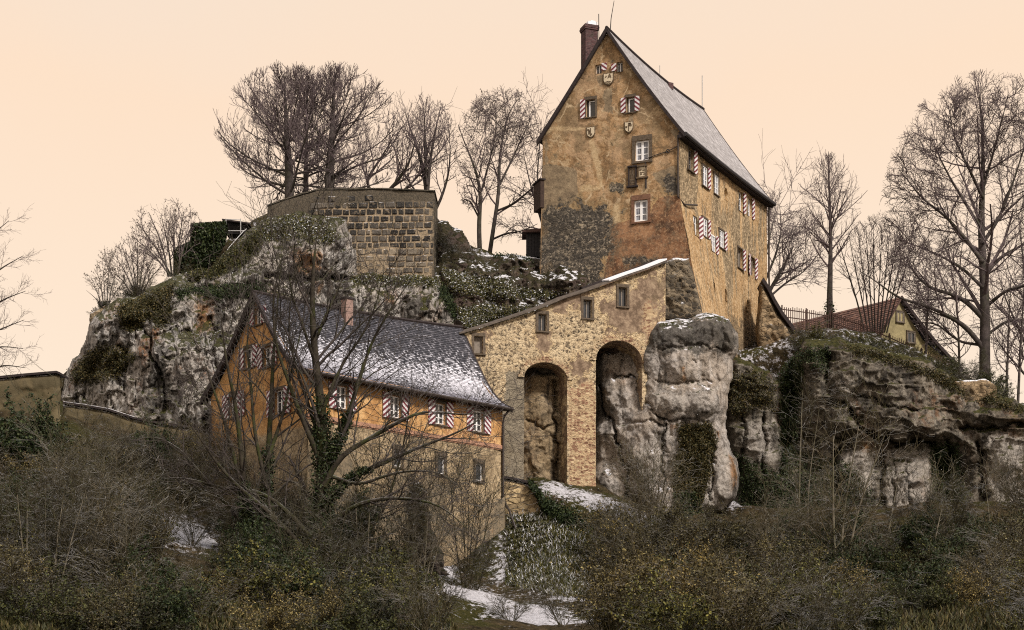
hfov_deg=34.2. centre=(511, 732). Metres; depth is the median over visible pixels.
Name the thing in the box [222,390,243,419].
window
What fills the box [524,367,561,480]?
niche rock
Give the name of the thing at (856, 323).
picket fence
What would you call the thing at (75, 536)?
shrub
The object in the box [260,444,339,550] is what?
sapling
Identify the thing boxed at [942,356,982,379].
brush
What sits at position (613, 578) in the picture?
shrub
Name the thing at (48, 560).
shrub
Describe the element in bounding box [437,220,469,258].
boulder
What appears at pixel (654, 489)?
sapling
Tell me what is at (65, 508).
sapling
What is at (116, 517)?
shrub
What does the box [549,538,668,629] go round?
shrub
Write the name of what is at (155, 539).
shrub
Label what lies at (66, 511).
shrub
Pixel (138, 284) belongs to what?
brush
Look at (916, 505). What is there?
shrub
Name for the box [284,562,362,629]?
shrub
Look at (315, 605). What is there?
shrub
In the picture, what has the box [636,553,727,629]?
shrub
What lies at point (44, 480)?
shrub
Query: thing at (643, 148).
window
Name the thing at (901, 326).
cottage
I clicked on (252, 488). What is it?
shrub
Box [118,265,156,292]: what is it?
brush
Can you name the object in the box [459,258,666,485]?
arcade wall
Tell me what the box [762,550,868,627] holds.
shrub
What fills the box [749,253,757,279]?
window
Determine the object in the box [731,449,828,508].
ivy
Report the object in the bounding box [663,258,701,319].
corner pier
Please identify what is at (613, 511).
sapling
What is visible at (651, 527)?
shrub
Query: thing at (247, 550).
shrub
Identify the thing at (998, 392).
brush
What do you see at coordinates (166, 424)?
shrub
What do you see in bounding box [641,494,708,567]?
sapling
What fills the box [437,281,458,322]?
ivy
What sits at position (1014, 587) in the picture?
shrub
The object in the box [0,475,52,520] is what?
shrub
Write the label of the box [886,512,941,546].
shrub
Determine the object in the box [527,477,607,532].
ivy hedge
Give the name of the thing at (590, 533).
shrub
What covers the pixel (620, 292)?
window
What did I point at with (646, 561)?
shrub
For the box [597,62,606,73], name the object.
window
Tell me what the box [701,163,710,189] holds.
window
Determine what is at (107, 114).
sky
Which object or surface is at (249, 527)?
shrub
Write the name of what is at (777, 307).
buttress coping
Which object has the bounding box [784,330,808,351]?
brush
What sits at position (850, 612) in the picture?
shrub
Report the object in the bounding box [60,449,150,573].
sapling
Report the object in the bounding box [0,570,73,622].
shrub
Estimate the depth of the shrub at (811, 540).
106.00 m
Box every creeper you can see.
[66,343,135,386]
[113,280,175,336]
[831,340,1023,414]
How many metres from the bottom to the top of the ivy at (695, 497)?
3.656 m
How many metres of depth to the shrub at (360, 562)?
82.33 m
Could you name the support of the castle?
on the ground at (774, 356)
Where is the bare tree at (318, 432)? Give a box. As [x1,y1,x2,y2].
[78,136,566,597]
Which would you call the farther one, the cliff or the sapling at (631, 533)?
the cliff
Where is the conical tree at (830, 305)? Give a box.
[798,149,866,327]
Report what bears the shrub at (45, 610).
on the ground at (774, 356)
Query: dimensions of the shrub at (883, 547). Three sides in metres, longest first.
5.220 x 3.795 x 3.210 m
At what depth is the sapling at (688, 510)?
105.41 m
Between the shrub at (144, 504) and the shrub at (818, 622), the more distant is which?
the shrub at (144, 504)
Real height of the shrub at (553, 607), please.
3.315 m
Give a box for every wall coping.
[0,371,67,378]
[63,402,208,432]
[504,476,527,483]
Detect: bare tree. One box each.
[0,203,51,380]
[78,136,566,597]
[352,88,481,195]
[390,94,461,206]
[454,86,541,252]
[481,72,557,242]
[758,132,853,294]
[897,154,1023,374]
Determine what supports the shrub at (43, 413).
on the ground at (774, 356)
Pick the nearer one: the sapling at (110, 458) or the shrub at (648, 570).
the sapling at (110, 458)
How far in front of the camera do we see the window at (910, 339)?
141.65 m
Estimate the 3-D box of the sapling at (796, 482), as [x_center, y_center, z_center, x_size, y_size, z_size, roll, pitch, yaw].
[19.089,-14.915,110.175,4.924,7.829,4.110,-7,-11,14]
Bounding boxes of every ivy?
[173,220,228,271]
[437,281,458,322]
[493,251,533,266]
[670,420,718,514]
[670,490,703,516]
[727,365,778,422]
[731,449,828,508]
[776,343,830,480]
[792,449,877,506]
[928,441,965,502]
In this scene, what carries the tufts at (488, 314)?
on the castle slope
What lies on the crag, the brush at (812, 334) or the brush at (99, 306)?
the brush at (99, 306)
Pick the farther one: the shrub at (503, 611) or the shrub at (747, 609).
the shrub at (503, 611)
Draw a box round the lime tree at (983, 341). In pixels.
[861,69,1023,373]
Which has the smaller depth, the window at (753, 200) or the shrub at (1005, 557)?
the shrub at (1005, 557)
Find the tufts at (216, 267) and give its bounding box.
[184,221,266,283]
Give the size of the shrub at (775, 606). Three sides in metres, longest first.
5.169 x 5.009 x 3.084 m
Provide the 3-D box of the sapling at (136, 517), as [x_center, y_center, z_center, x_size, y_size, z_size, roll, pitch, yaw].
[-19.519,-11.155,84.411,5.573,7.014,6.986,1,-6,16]
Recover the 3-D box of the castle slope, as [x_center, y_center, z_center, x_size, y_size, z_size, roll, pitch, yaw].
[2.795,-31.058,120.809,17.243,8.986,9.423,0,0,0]
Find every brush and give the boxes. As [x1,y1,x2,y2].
[87,298,110,312]
[97,277,131,304]
[113,266,149,296]
[117,273,155,292]
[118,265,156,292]
[158,254,194,277]
[173,266,189,276]
[435,223,455,241]
[436,233,454,254]
[442,235,456,252]
[451,241,482,261]
[780,312,824,346]
[784,319,811,347]
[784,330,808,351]
[789,322,828,349]
[796,331,827,351]
[826,327,845,338]
[827,328,880,347]
[849,329,893,349]
[881,336,924,356]
[896,343,925,358]
[901,343,922,356]
[906,345,963,377]
[921,355,959,373]
[925,345,967,367]
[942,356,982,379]
[945,354,979,377]
[953,368,976,380]
[958,349,994,379]
[974,370,1006,382]
[975,363,1012,396]
[987,381,1016,404]
[994,374,1022,397]
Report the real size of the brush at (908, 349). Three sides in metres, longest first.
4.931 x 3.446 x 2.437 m
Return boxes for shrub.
[0,386,72,474]
[0,419,29,478]
[0,443,96,495]
[0,448,100,517]
[0,456,36,547]
[0,459,59,493]
[0,464,75,524]
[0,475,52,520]
[0,488,94,555]
[0,510,23,549]
[0,512,29,546]
[0,522,102,571]
[0,525,29,554]
[0,535,56,614]
[0,537,91,614]
[0,543,110,620]
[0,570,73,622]
[1,483,71,531]
[1,555,52,604]
[2,468,72,510]
[2,522,84,569]
[3,389,80,461]
[4,439,68,487]
[5,447,129,532]
[8,485,133,552]
[12,550,75,593]
[13,521,57,559]
[15,576,112,628]
[29,545,93,586]
[32,434,104,509]
[39,488,91,528]
[39,537,214,609]
[42,525,148,587]
[43,516,127,561]
[46,438,95,470]
[50,566,148,629]
[52,536,101,576]
[57,575,145,629]
[58,449,124,488]
[62,430,133,473]
[64,400,129,455]
[69,450,108,471]
[72,427,137,465]
[74,436,163,483]
[80,481,165,545]
[81,470,130,500]
[83,249,126,308]
[84,581,196,629]
[86,511,151,562]
[87,423,169,475]
[88,466,186,515]
[91,478,168,529]
[94,451,146,486]
[96,532,203,588]
[96,563,231,615]
[97,232,168,295]
[101,504,188,563]
[101,510,156,554]
[102,563,172,619]
[118,437,197,493]
[119,410,182,465]
[121,563,206,629]
[129,198,205,276]
[129,558,187,607]
[137,392,195,464]
[137,484,193,525]
[140,510,167,555]
[152,418,212,473]
[152,452,222,502]
[152,462,231,509]
[153,511,180,542]
[154,550,268,618]
[163,420,234,489]
[163,499,238,545]
[167,407,231,485]
[172,524,267,580]
[178,410,219,450]
[184,481,300,554]
[186,413,242,467]
[186,535,326,605]
[192,535,243,579]
[197,417,234,462]
[198,557,262,600]
[200,468,291,518]
[210,445,249,480]
[210,503,284,535]
[213,474,282,521]
[214,522,298,589]
[215,495,286,553]
[215,512,282,533]
[220,467,351,521]
[220,565,314,629]
[225,481,296,520]
[233,532,298,590]
[247,482,310,526]
[253,497,302,530]
[256,517,316,559]
[257,536,363,600]
[257,550,336,604]
[261,538,386,593]
[261,543,343,604]
[268,502,310,545]
[279,523,311,549]
[279,528,354,571]
[280,485,377,527]
[280,525,370,587]
[282,536,335,575]
[283,488,348,533]
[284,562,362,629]
[286,500,371,569]
[286,558,414,627]
[289,566,366,613]
[296,516,383,566]
[305,506,361,544]
[309,536,439,603]
[310,581,413,629]
[311,530,358,555]
[318,520,395,567]
[324,554,405,604]
[326,547,367,585]
[335,546,437,615]
[338,480,387,536]
[350,540,438,587]
[354,481,385,512]
[354,550,490,629]
[360,537,418,592]
[361,521,400,563]
[366,577,465,629]
[434,541,514,589]
[478,581,535,620]
[509,570,607,624]
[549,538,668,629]
[568,573,623,629]
[571,521,662,559]
[572,532,639,578]
[575,494,642,552]
[579,507,655,565]
[585,545,622,593]
[586,558,721,629]
[587,488,666,541]
[596,544,641,596]
[597,543,671,591]
[605,518,665,561]
[607,505,683,535]
[611,519,696,577]
[618,499,692,561]
[620,548,700,602]
[624,517,735,570]
[631,499,684,549]
[631,542,750,609]
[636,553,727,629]
[643,542,778,629]
[648,494,749,563]
[658,550,735,628]
[662,529,714,572]
[677,549,799,629]
[681,516,738,561]
[693,498,753,547]
[694,541,764,593]
[704,584,768,628]
[712,573,819,629]
[717,503,790,553]
[731,538,806,576]
[734,561,826,624]
[737,514,804,555]
[738,530,831,585]
[746,582,867,629]
[754,532,841,584]
[758,531,846,575]
[760,482,849,541]
[762,541,887,619]
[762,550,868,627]
[764,567,837,613]
[766,559,846,619]
[777,530,864,579]
[780,489,858,547]
[780,502,837,539]
[782,527,831,560]
[783,553,932,629]
[793,543,853,611]
[803,472,895,532]
[803,520,844,549]
[807,496,880,551]
[811,534,851,567]
[812,535,893,581]
[822,496,877,544]
[828,556,882,602]
[846,516,921,560]
[851,526,897,562]
[859,575,904,629]
[864,535,959,599]
[867,570,947,612]
[878,538,918,577]
[879,463,948,535]
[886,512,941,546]
[894,503,948,542]
[906,524,951,557]
[909,530,958,561]
[916,516,970,554]
[922,557,962,610]
[926,522,986,576]
[927,549,1005,608]
[930,539,988,576]
[932,537,1023,599]
[938,508,982,543]
[940,510,1000,552]
[943,549,1023,600]
[946,536,1013,583]
[952,514,1022,582]
[954,516,1020,543]
[966,509,1023,582]
[981,566,1023,624]
[984,551,1023,587]
[988,503,1023,545]
[988,537,1023,568]
[988,571,1023,607]
[989,502,1023,552]
[996,595,1023,629]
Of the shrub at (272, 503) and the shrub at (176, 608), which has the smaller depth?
the shrub at (176, 608)
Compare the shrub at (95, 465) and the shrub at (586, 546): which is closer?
the shrub at (95, 465)
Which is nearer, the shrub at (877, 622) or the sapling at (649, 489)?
the shrub at (877, 622)
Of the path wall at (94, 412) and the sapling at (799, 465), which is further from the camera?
the sapling at (799, 465)
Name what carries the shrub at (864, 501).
on the ground at (774, 356)
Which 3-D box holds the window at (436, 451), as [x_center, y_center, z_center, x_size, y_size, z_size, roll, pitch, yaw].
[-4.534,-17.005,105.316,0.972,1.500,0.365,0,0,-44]
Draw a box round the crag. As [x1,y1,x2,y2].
[61,211,455,444]
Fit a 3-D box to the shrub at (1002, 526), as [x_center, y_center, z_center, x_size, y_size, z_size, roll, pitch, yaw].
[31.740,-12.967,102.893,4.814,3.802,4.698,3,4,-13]
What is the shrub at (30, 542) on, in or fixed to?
on the ground at (774, 356)
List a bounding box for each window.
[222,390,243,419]
[238,343,256,370]
[248,304,265,326]
[257,342,276,369]
[266,385,289,416]
[329,381,356,411]
[383,391,408,420]
[392,444,404,468]
[428,399,453,426]
[435,451,446,475]
[467,406,490,434]
[472,332,485,355]
[473,458,484,482]
[536,310,549,332]
[580,95,596,118]
[581,296,594,319]
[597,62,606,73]
[611,63,622,71]
[616,284,629,307]
[621,93,638,113]
[631,134,652,163]
[631,194,650,223]
[687,146,697,174]
[693,216,702,238]
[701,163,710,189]
[701,215,710,239]
[711,234,718,254]
[713,171,720,197]
[718,227,726,250]
[737,245,745,271]
[739,193,745,213]
[748,198,754,219]
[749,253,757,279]
[895,310,904,323]
[906,330,915,344]
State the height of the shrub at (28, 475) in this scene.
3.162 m
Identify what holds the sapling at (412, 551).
on the ground at (774, 356)
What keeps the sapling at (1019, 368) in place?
on the ground at (774, 356)
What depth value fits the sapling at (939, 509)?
104.49 m
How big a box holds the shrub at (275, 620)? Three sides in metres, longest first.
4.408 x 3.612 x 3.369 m
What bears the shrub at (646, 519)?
on the ground at (774, 356)
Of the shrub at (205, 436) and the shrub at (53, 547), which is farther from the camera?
the shrub at (205, 436)
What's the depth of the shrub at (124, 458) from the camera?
95.57 m
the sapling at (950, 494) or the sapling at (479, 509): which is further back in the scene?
the sapling at (950, 494)
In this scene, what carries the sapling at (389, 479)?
on the ground at (774, 356)
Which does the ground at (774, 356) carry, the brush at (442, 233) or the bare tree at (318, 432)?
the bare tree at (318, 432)
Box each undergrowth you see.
[0,434,1023,629]
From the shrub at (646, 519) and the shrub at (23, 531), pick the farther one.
the shrub at (646, 519)
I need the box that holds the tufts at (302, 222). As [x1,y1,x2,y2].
[258,213,339,245]
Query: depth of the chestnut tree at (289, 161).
124.59 m
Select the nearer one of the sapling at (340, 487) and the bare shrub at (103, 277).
the sapling at (340, 487)
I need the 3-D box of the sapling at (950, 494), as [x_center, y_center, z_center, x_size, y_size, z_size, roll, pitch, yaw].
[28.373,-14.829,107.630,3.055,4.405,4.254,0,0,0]
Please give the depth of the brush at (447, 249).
121.06 m
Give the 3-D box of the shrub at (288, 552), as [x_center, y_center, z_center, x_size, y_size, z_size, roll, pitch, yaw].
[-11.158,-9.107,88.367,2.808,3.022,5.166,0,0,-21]
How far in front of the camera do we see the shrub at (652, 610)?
72.83 m
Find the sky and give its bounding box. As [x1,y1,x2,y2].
[0,0,1023,402]
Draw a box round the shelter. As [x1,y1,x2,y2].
[222,219,251,238]
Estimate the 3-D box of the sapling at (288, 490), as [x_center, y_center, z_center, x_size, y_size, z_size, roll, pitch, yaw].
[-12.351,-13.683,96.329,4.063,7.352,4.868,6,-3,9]
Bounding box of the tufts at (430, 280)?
[348,272,442,287]
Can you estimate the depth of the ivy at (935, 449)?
121.44 m
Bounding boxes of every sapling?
[0,359,123,508]
[0,456,78,584]
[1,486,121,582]
[4,408,121,575]
[11,425,138,580]
[27,439,128,572]
[35,386,144,531]
[58,432,122,535]
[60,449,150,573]
[63,435,170,576]
[66,427,162,523]
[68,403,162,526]
[82,450,201,561]
[83,444,215,563]
[96,396,156,490]
[224,430,321,557]
[241,468,287,531]
[257,452,313,523]
[259,460,350,532]
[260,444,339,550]
[278,452,362,547]
[280,471,366,566]
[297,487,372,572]
[309,403,491,569]
[354,414,499,584]
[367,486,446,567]
[389,480,460,593]
[416,437,541,588]
[567,474,629,566]
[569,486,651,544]
[575,516,628,571]
[590,484,645,536]
[596,424,708,524]
[598,490,680,568]
[624,445,686,534]
[624,497,685,558]
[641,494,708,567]
[657,478,724,553]
[730,335,861,527]
[733,453,809,574]
[736,495,808,560]
[756,357,867,519]
[757,465,825,540]
[763,462,830,536]
[764,357,934,556]
[862,444,926,535]
[901,250,950,353]
[903,479,971,540]
[905,454,997,543]
[905,460,972,557]
[910,448,964,516]
[930,471,974,525]
[932,250,992,372]
[959,451,1020,533]
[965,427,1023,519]
[969,223,1023,386]
[975,441,1022,525]
[980,223,1023,401]
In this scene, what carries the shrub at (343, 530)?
on the ground at (774, 356)
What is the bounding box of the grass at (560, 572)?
[503,506,625,599]
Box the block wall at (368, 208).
[267,188,437,277]
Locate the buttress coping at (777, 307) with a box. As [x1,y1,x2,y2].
[757,277,796,333]
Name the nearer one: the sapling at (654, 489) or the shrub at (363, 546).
the shrub at (363, 546)
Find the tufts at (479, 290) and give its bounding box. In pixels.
[442,265,569,301]
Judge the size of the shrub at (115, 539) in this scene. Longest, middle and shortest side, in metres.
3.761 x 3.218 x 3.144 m
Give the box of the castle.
[536,3,775,357]
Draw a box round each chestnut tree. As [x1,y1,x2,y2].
[213,59,354,202]
[263,66,347,194]
[280,61,402,193]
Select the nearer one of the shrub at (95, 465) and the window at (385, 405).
the shrub at (95, 465)
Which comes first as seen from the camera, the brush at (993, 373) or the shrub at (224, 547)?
the shrub at (224, 547)
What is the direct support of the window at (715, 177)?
in the castle
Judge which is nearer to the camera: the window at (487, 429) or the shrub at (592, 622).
the shrub at (592, 622)
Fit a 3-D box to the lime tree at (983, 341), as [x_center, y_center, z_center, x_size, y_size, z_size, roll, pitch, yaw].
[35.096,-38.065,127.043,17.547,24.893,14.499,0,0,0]
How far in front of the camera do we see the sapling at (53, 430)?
88.60 m
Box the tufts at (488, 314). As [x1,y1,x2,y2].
[454,301,543,331]
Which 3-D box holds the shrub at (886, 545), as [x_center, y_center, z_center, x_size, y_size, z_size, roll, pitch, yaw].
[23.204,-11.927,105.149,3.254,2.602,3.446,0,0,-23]
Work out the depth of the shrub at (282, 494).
97.41 m
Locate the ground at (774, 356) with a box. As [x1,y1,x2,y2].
[0,214,1023,629]
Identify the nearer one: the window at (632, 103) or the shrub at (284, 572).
the shrub at (284, 572)
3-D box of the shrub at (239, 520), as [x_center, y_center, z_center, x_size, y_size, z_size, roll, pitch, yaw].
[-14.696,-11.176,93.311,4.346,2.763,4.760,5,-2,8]
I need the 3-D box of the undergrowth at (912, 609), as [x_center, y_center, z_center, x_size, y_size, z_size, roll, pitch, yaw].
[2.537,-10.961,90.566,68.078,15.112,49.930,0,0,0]
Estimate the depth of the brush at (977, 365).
125.65 m
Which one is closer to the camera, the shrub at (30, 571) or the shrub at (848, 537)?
the shrub at (30, 571)
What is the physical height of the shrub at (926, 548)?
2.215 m
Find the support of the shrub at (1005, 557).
on the ground at (774, 356)
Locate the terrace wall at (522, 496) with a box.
[504,479,540,516]
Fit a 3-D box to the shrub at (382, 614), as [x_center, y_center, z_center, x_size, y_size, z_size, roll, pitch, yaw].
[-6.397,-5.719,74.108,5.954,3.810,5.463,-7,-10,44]
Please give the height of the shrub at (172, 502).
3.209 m
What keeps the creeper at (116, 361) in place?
on the crag
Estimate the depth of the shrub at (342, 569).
82.98 m
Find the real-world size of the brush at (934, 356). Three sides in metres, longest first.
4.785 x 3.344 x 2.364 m
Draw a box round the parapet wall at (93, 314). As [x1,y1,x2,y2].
[89,305,105,322]
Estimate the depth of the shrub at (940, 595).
82.55 m
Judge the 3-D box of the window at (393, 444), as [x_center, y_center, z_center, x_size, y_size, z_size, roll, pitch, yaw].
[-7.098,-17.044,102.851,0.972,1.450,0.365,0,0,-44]
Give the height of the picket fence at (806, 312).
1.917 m
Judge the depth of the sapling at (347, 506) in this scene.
90.22 m
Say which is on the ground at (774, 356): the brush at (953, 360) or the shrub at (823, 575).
the shrub at (823, 575)
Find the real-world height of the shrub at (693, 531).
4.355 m
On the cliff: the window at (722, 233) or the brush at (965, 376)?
the brush at (965, 376)
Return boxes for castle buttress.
[755,284,791,346]
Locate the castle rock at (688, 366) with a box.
[596,313,739,512]
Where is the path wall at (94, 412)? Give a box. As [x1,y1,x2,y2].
[63,405,207,454]
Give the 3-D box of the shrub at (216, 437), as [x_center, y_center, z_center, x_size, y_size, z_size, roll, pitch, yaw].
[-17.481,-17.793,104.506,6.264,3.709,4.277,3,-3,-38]
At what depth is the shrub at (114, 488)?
93.56 m
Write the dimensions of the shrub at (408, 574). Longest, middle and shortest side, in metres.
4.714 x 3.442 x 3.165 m
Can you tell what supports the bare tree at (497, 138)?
on the ground at (774, 356)
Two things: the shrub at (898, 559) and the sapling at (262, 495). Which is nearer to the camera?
the sapling at (262, 495)
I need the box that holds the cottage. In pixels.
[793,296,963,371]
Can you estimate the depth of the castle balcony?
121.79 m
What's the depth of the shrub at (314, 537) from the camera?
90.45 m
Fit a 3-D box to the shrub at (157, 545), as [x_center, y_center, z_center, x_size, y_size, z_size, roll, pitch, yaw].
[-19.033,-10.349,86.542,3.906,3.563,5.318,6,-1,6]
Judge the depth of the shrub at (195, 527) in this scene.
91.60 m
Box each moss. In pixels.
[173,279,269,302]
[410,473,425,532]
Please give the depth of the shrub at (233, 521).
95.39 m
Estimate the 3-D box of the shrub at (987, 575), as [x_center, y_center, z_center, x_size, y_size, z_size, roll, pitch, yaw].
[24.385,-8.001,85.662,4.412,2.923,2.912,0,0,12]
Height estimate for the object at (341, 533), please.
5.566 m
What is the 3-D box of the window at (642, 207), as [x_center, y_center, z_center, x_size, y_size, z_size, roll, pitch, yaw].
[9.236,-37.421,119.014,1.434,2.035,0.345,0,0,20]
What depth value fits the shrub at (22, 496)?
84.50 m
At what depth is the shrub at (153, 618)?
68.38 m
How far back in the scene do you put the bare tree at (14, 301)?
96.22 m
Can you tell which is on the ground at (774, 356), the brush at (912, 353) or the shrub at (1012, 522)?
the shrub at (1012, 522)
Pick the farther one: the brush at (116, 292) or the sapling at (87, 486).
the brush at (116, 292)
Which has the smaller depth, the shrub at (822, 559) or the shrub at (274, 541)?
the shrub at (274, 541)
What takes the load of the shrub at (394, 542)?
on the ground at (774, 356)
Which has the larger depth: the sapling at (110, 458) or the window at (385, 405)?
the window at (385, 405)
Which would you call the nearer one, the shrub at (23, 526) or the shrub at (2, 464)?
the shrub at (23, 526)
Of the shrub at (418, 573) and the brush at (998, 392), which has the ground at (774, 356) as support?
the shrub at (418, 573)
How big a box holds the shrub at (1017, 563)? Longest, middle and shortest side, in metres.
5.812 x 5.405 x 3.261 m
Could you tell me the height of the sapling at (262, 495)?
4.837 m
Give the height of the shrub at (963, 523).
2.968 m
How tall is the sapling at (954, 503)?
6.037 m
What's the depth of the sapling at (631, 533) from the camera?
99.36 m
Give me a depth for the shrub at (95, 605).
67.55 m
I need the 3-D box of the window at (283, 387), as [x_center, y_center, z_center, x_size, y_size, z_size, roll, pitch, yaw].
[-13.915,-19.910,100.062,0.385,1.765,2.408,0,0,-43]
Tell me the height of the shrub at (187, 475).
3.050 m
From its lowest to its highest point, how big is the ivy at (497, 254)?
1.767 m
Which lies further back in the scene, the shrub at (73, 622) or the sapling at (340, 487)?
the sapling at (340, 487)
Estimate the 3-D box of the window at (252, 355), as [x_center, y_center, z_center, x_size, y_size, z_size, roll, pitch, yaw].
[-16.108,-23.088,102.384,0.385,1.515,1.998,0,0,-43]
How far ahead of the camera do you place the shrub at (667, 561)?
87.52 m
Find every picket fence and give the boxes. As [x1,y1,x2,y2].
[781,305,830,328]
[831,311,952,366]
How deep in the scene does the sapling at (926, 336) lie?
128.70 m
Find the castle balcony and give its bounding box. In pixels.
[532,178,545,213]
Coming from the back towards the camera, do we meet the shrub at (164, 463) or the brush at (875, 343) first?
the brush at (875, 343)
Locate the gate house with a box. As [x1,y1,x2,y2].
[200,290,517,565]
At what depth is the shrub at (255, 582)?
78.81 m
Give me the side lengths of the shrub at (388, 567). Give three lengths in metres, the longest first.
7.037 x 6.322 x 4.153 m
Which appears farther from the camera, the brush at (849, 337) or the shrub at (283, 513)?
the brush at (849, 337)
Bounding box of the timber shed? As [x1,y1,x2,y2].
[522,228,540,257]
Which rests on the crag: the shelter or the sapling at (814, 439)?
the shelter
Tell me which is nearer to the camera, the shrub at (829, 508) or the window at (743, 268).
the shrub at (829, 508)
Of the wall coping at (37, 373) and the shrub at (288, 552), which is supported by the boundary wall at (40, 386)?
the wall coping at (37, 373)
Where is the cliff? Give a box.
[726,336,1023,507]
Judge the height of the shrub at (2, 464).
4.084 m
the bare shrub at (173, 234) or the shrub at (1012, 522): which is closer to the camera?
the shrub at (1012, 522)
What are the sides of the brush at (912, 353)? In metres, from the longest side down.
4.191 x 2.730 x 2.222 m
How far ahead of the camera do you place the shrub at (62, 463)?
89.00 m
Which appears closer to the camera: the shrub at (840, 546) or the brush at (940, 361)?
the shrub at (840, 546)
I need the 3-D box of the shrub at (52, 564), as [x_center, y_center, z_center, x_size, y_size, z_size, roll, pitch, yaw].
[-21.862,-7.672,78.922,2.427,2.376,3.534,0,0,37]
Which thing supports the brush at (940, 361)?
on the cliff
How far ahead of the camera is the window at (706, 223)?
122.02 m
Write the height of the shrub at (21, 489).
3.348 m
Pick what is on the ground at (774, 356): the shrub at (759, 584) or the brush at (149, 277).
the shrub at (759, 584)
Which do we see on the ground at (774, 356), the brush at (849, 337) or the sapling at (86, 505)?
the sapling at (86, 505)
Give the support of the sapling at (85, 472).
on the ground at (774, 356)
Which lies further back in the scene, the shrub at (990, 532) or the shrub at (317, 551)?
the shrub at (990, 532)
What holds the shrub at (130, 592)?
on the ground at (774, 356)
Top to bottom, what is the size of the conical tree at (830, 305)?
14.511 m
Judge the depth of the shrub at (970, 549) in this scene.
94.23 m
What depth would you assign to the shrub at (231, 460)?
102.47 m
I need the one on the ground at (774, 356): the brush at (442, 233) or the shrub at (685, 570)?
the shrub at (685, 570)
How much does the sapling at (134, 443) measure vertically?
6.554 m
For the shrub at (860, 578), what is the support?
on the ground at (774, 356)
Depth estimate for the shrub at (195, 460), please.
99.65 m
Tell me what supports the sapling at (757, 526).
on the ground at (774, 356)
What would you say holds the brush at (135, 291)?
on the crag
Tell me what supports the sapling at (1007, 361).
on the ground at (774, 356)
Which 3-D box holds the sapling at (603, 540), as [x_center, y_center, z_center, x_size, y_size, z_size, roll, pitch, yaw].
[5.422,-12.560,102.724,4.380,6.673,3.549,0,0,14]
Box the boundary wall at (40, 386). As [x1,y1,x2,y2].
[0,374,60,423]
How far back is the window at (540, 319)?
114.26 m
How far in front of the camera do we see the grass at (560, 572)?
106.05 m
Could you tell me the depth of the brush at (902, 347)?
123.67 m
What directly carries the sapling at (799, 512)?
on the ground at (774, 356)
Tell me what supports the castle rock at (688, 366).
on the ground at (774, 356)
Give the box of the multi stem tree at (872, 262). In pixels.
[833,210,915,332]
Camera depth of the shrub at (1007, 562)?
88.49 m
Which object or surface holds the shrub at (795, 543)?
on the ground at (774, 356)
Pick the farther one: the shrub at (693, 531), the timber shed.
the timber shed
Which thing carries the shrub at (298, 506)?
on the ground at (774, 356)
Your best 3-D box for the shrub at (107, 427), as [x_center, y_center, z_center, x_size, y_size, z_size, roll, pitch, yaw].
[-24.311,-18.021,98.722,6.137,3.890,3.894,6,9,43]
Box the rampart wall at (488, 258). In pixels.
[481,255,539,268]
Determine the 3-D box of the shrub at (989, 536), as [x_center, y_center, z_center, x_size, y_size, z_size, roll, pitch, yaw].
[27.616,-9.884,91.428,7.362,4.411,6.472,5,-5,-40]
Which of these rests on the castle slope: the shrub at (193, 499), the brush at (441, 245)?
the brush at (441, 245)
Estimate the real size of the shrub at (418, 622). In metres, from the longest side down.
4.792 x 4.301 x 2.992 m
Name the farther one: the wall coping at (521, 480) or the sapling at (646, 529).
the wall coping at (521, 480)
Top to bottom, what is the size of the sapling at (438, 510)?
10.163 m
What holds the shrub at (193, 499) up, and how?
on the ground at (774, 356)
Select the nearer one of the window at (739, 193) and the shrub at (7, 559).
the shrub at (7, 559)
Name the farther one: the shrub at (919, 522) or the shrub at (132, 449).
the shrub at (919, 522)
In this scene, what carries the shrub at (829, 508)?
on the ground at (774, 356)
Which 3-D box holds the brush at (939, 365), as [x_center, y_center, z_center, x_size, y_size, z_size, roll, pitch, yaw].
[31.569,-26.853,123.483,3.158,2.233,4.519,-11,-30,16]
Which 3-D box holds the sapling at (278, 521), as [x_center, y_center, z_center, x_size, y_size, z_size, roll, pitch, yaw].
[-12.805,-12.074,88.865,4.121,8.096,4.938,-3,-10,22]
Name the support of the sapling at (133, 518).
on the ground at (774, 356)
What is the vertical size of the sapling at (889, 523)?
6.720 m
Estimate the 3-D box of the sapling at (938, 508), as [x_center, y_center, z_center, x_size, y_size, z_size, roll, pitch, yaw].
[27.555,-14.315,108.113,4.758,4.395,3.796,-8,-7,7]
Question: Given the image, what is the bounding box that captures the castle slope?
[435,250,621,357]
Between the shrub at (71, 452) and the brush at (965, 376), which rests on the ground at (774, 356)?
the shrub at (71, 452)
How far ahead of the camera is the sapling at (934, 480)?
109.13 m
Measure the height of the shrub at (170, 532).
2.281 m
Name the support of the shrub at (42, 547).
on the ground at (774, 356)
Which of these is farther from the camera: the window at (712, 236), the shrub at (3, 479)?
the window at (712, 236)
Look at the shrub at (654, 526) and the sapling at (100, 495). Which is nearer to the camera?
the sapling at (100, 495)
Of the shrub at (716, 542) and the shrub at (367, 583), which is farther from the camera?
the shrub at (716, 542)
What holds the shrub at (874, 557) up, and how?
on the ground at (774, 356)
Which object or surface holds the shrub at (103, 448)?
on the ground at (774, 356)
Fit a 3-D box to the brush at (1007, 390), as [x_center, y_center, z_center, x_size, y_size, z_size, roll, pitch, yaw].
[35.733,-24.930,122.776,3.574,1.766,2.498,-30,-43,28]
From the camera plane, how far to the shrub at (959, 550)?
96.56 m

